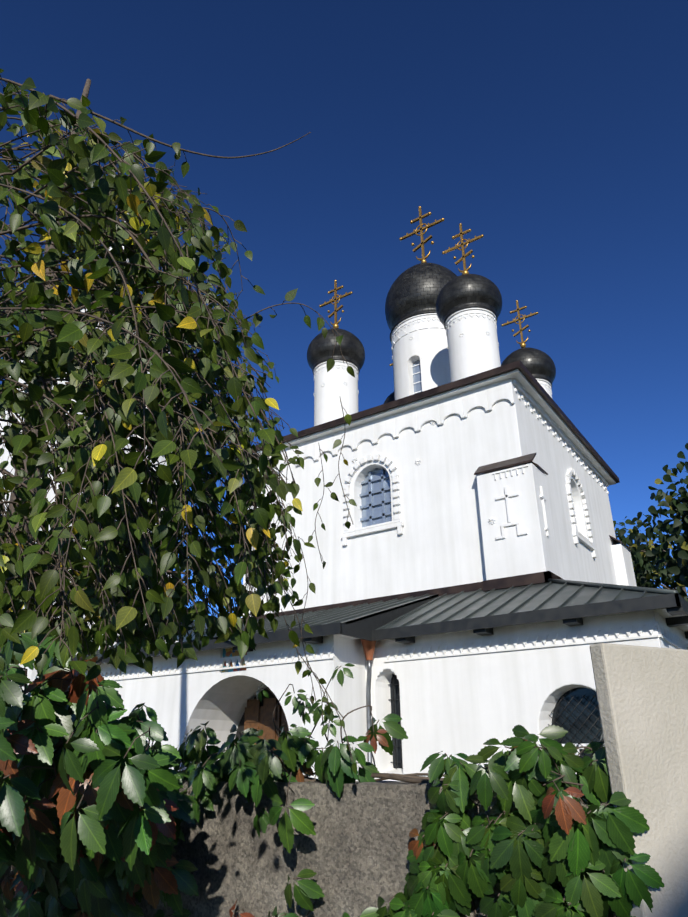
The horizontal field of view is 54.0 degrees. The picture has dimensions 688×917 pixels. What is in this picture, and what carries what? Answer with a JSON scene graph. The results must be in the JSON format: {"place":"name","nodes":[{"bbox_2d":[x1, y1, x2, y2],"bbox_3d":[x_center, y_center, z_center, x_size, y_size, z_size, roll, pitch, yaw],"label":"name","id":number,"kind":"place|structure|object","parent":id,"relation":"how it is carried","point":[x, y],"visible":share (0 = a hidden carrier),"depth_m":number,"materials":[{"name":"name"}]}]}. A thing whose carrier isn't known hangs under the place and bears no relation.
{"place":"outdoors","nodes":[
{"label":"outdoors","id":0,"kind":"place"},
{"bbox_2d":[0,0,687,616],"label":"sky","id":1,"kind":"structure","parent":0,"point":[555,132],"materials":[{"name":"blue"}]},
{"bbox_2d":[384,392,394,403],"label":"dome","id":2,"kind":"structure","parent":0,"point":[390,397],"depth_m":25.61,"materials":[{"name":"black metal"}]},
{"bbox_2d":[222,648,606,774],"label":"windows","id":3,"kind":"structure","parent":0,"point":[576,714],"depth_m":12.31,"materials":[{"name":"black glass"}]},
{"bbox_2d":[365,610,687,780],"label":"gallery","id":4,"kind":"object","parent":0,"point":[469,704],"visible":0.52,"depth_m":11.51,"materials":[{"name":"white paint"}]},
{"bbox_2d":[51,571,687,669],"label":"gallery roof","id":5,"kind":"structure","parent":4,"relation":"on","point":[485,607],"depth_m":12.42,"materials":[{"name":"grey metal"}]},
{"bbox_2d":[361,639,375,762],"bbox_3d":[0.490,5.022,12.191,0.320,3.436,0.320,-16,-28,31],"label":"downpipe","id":6,"kind":"object","parent":5,"relation":"attached to","point":[368,647],"visible":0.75,"depth_m":12.63,"materials":[{"name":"orange metal"}]},
{"bbox_2d":[85,621,687,680],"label":"church friezes","id":7,"kind":"object","parent":4,"relation":"attached to","point":[668,635],"visible":0.73,"depth_m":12.13,"materials":[{"name":"white paint"}]},
{"bbox_2d":[501,347,555,385],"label":"dome","id":8,"kind":"structure","parent":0,"point":[537,363],"depth_m":22.85,"materials":[{"name":"black metal"}]},
{"bbox_2d":[501,300,537,347],"bbox_3d":[6.384,-4.880,24.456,1.408,2.068,0.220,-16,-28,31],"label":"cross","id":9,"kind":"object","parent":8,"relation":"on","point":[522,342],"visible":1,"depth_m":24.42,"materials":[{"name":"gold metal"}]},
{"label":"ground","id":10,"kind":"structure","parent":0,"visible":0},
{"bbox_2d":[0,288,196,705],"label":"bell tower","id":11,"kind":"structure","parent":10,"relation":"on","point":[31,675],"depth_m":19.87,"materials":[{"name":"white paint"}]},
{"bbox_2d":[0,69,356,773],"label":"birch tree","id":12,"kind":"object","parent":10,"relation":"on","point":[124,593],"visible":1,"depth_m":1.79,"materials":[{"name":"green plant"}]},
{"bbox_2d":[85,629,367,780],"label":"porch wing","id":13,"kind":"structure","parent":10,"relation":"on","point":[181,705],"depth_m":13.64,"materials":[{"name":"white paint"}]},
{"bbox_2d":[0,780,622,916],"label":"boundary wall","id":14,"kind":"structure","parent":10,"relation":"on","point":[352,853],"depth_m":1.95,"materials":[{"name":"concrete"}]},
{"bbox_2d":[0,632,664,916],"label":"creeper vine","id":15,"kind":"object","parent":14,"relation":"attached to","point":[96,808],"visible":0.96,"depth_m":1.60,"materials":[{"name":"green plant"}]},
{"bbox_2d":[241,385,617,617],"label":"church wall","id":16,"kind":"structure","parent":10,"relation":"on","point":[438,543],"depth_m":16.87,"materials":[{"name":"white paint"}]},
{"bbox_2d":[314,362,358,425],"bbox_3d":[-0.246,-1.521,21.619,1.420,2.970,1.420,-16,-28,31],"label":"drum","id":17,"kind":"object","parent":16,"relation":"on","point":[331,392],"visible":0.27,"depth_m":21.22,"materials":[{"name":"white paint"}]},
{"bbox_2d":[307,328,364,374],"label":"dome","id":18,"kind":"structure","parent":17,"relation":"on","point":[321,349],"depth_m":21.71,"materials":[{"name":"black metal"}]},
{"bbox_2d":[319,280,352,327],"bbox_3d":[-0.287,-5.320,23.284,1.408,2.068,0.220,-16,-28,31],"label":"cross","id":19,"kind":"object","parent":18,"relation":"on","point":[336,309],"visible":0.96,"depth_m":23.25,"materials":[{"name":"gold metal"}]},
{"bbox_2d":[313,360,358,393],"bbox_3d":[-0.256,-2.447,22.025,1.490,0.867,1.490,-16,-28,31],"label":"decorative frieze","id":20,"kind":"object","parent":17,"relation":"attached to","point":[343,368],"depth_m":21.62,"materials":[{"name":"white paint"}]},
{"bbox_2d":[392,315,450,399],"bbox_3d":[2.995,-2.399,22.748,2.600,4.220,2.600,-16,-28,31],"label":"drum","id":21,"kind":"object","parent":16,"relation":"on","point":[427,347],"visible":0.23,"depth_m":22.02,"materials":[{"name":"white paint"}]},
{"bbox_2d":[412,360,421,393],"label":"window","id":22,"kind":"structure","parent":21,"relation":"in","point":[416,374],"depth_m":21.93,"materials":[{"name":"glass"}]},
{"bbox_2d":[391,313,444,359],"bbox_3d":[2.979,-3.898,23.405,2.670,0.867,2.670,-16,-28,31],"label":"decorative frieze","id":23,"kind":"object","parent":21,"relation":"attached to","point":[423,326],"depth_m":22.45,"materials":[{"name":"white paint"}]},
{"bbox_2d":[385,263,457,343],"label":"dome","id":24,"kind":"structure","parent":21,"relation":"on","point":[414,290],"depth_m":22.89,"materials":[{"name":"black metal"}]},
{"bbox_2d":[399,206,444,262],"bbox_3d":[2.929,-8.409,25.382,1.927,2.785,0.220,-16,-28,31],"label":"cross","id":25,"kind":"object","parent":24,"relation":"on","point":[420,230],"visible":0.94,"depth_m":25.34,"materials":[{"name":"gold metal"}]},
{"bbox_2d":[236,360,619,484],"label":"roof","id":26,"kind":"structure","parent":16,"relation":"on","point":[520,373],"depth_m":17.69,"materials":[{"name":"brown metal"}]},
{"bbox_2d":[258,378,636,585],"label":"wall trim","id":27,"kind":"structure","parent":16,"relation":"attached to","point":[518,537],"depth_m":16.20,"materials":[{"name":"white paint"}]},
{"bbox_2d":[359,468,573,526],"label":"window","id":28,"kind":"structure","parent":16,"relation":"in","point":[375,496],"depth_m":17.69,"materials":[{"name":"blue glass"}]},
{"bbox_2d":[446,310,500,381],"bbox_3d":[3.715,-2.645,19.152,1.420,2.970,1.420,-16,-28,31],"label":"drum","id":29,"kind":"object","parent":16,"relation":"on","point":[474,350],"visible":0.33,"depth_m":18.76,"materials":[{"name":"white paint"}]},
{"bbox_2d":[436,274,501,329],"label":"dome","id":30,"kind":"structure","parent":29,"relation":"on","point":[460,292],"depth_m":19.24,"materials":[{"name":"black metal"}]},
{"bbox_2d":[442,223,483,274],"bbox_3d":[3.674,-6.445,20.817,1.408,2.068,0.220,-16,-28,31],"label":"cross","id":31,"kind":"object","parent":30,"relation":"on","point":[461,245],"visible":0.98,"depth_m":20.79,"materials":[{"name":"gold metal"}]},
{"bbox_2d":[445,307,498,349],"bbox_3d":[3.705,-3.571,19.558,1.490,0.867,1.490,-16,-28,31],"label":"decorative frieze","id":32,"kind":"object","parent":29,"relation":"attached to","point":[471,312],"depth_m":19.12,"materials":[{"name":"white paint"}]},
{"bbox_2d":[537,380,551,397],"bbox_3d":[6.426,-1.080,22.792,1.420,2.970,1.420,-16,-28,31],"label":"drum","id":33,"kind":"object","parent":16,"relation":"on","point":[547,390],"visible":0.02,"depth_m":22.73,"materials":[{"name":"white paint"}]},
{"bbox_2d":[535,378,551,393],"bbox_3d":[6.416,-2.007,23.198,1.490,0.867,1.490,-16,-28,31],"label":"decorative frieze","id":34,"kind":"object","parent":33,"relation":"attached to","point":[549,383],"depth_m":22.77,"materials":[{"name":"white paint"}]},
{"bbox_2d":[590,643,687,916],"bbox_3d":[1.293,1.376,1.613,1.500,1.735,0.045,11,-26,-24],"label":"gate pillar","id":35,"kind":"structure","parent":10,"relation":"on","point":[642,694],"depth_m":1.58,"materials":[{"name":"beige paint"}]},
{"bbox_2d":[613,514,687,596],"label":"tree","id":36,"kind":"object","parent":10,"relation":"on","point":[643,571],"visible":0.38,"depth_m":37.17,"materials":[{"name":"green plant"}]},
{"bbox_2d":[629,443,687,601],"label":"tree","id":37,"kind":"object","parent":10,"relation":"on","point":[679,506],"visible":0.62,"depth_m":28.11,"materials":[{"name":"green plant"}]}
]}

